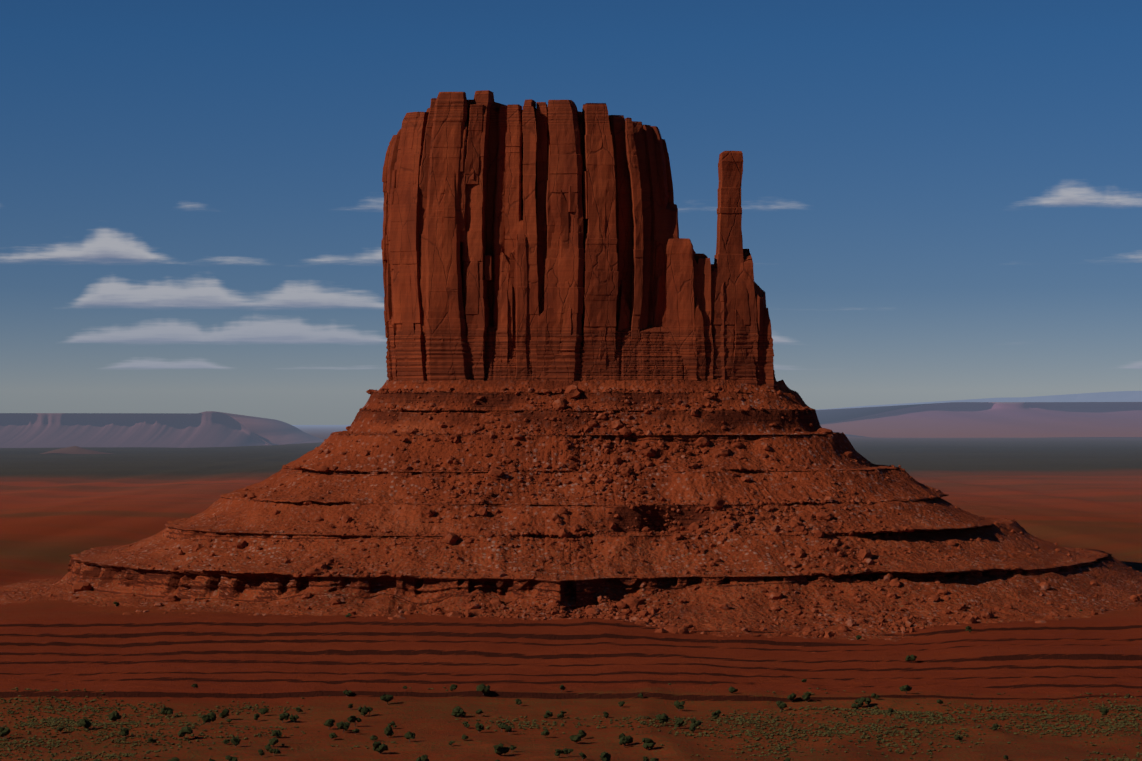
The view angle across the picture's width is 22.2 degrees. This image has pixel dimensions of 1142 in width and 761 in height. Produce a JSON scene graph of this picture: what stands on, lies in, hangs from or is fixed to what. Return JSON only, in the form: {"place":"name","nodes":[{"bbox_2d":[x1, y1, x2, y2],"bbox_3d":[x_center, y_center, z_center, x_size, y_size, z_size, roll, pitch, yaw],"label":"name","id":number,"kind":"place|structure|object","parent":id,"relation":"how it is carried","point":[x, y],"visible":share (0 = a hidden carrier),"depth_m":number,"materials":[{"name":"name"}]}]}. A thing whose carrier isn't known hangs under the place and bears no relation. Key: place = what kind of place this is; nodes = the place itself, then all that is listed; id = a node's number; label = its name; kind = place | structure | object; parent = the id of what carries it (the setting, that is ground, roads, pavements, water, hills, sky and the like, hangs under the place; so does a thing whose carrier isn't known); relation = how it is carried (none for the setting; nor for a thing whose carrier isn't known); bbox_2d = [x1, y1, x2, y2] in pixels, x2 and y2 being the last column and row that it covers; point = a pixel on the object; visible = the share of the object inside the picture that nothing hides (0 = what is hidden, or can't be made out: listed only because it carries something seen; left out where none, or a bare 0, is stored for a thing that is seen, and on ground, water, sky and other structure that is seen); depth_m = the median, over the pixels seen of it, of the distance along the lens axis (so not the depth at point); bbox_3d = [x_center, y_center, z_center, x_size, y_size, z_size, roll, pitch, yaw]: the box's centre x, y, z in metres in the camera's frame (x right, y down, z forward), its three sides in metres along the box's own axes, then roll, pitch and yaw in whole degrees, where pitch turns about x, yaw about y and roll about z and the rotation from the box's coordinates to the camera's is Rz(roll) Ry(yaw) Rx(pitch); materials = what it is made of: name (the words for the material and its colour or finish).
{"place":"outdoors","nodes":[
{"label":"outdoors","id":0,"kind":"place"},
{"bbox_2d":[40,446,114,453],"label":"cone hill","id":1,"kind":"structure","parent":0,"point":[73,450],"depth_m":8919.46,"materials":[{"name":"stone"}]},
{"bbox_2d":[0,425,1141,760],"bbox_3d":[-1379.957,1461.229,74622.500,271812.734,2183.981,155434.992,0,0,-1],"label":"desert ground","id":2,"kind":"structure","parent":0,"point":[56,509],"depth_m":1280.33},
{"bbox_2d":[0,411,323,447],"bbox_3d":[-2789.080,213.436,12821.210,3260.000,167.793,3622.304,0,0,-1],"label":"mesa","id":3,"kind":"structure","parent":2,"relation":"on","point":[169,430],"depth_m":11940.58,"materials":[{"name":"purple stone"}]},
{"bbox_2d":[0,602,1108,760],"bbox_3d":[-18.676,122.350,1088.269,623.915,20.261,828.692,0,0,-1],"label":"shrubs","id":4,"kind":"object","parent":2,"relation":"on","point":[500,749],"depth_m":1072.58,"materials":[{"name":"green plant"}]},
{"bbox_2d":[0,379,1141,652],"bbox_3d":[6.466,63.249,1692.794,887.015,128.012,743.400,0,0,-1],"label":"talus cone","id":5,"kind":"object","parent":2,"relation":"on","point":[110,575],"visible":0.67,"depth_m":1548.32,"materials":[{"name":"brown stone"}]},
{"bbox_2d":[3,386,1141,638],"bbox_3d":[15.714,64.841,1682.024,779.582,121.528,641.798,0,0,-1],"label":"talus boulders","id":6,"kind":"object","parent":5,"relation":"on","point":[547,478],"visible":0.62,"depth_m":1538.74,"materials":[{"name":"brown stone"}]},
{"bbox_2d":[72,385,1139,636],"bbox_3d":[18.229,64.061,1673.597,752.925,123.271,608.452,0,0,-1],"label":"talus blocks","id":7,"kind":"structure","parent":5,"relation":"on","point":[630,603],"depth_m":1527.40,"materials":[{"name":"brown stone"}]},
{"bbox_2d":[471,323,775,380],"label":"rock strata","id":8,"kind":"object","parent":5,"relation":"on","point":[650,357],"visible":0.31,"depth_m":1647.81,"materials":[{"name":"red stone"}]},
{"bbox_2d":[0,683,1141,760],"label":"grass tufts","id":9,"kind":"object","parent":2,"relation":"on","point":[51,721],"visible":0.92,"depth_m":1084.77,"materials":[{"name":"green plant"}]},
{"bbox_2d":[816,402,1141,437],"bbox_3d":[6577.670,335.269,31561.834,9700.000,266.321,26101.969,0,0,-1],"label":"plateau","id":10,"kind":"structure","parent":2,"relation":"on","point":[1018,419],"depth_m":23292.48,"materials":[{"name":"purple stone"}]},
{"bbox_2d":[0,0,1141,424],"label":"sky","id":11,"kind":"structure","parent":0,"point":[941,200],"materials":[{"name":"blue"}]},
{"bbox_2d":[381,90,773,387],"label":"butte","id":12,"kind":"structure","parent":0,"point":[549,233],"depth_m":1648.98,"materials":[{"name":"brown stone"}]},
{"bbox_2d":[816,391,1141,409],"bbox_3d":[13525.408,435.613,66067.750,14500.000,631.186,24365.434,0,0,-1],"label":"mountains","id":13,"kind":"structure","parent":0,"point":[1125,396],"depth_m":60317.00,"materials":[{"name":"purple stone"}]}
]}

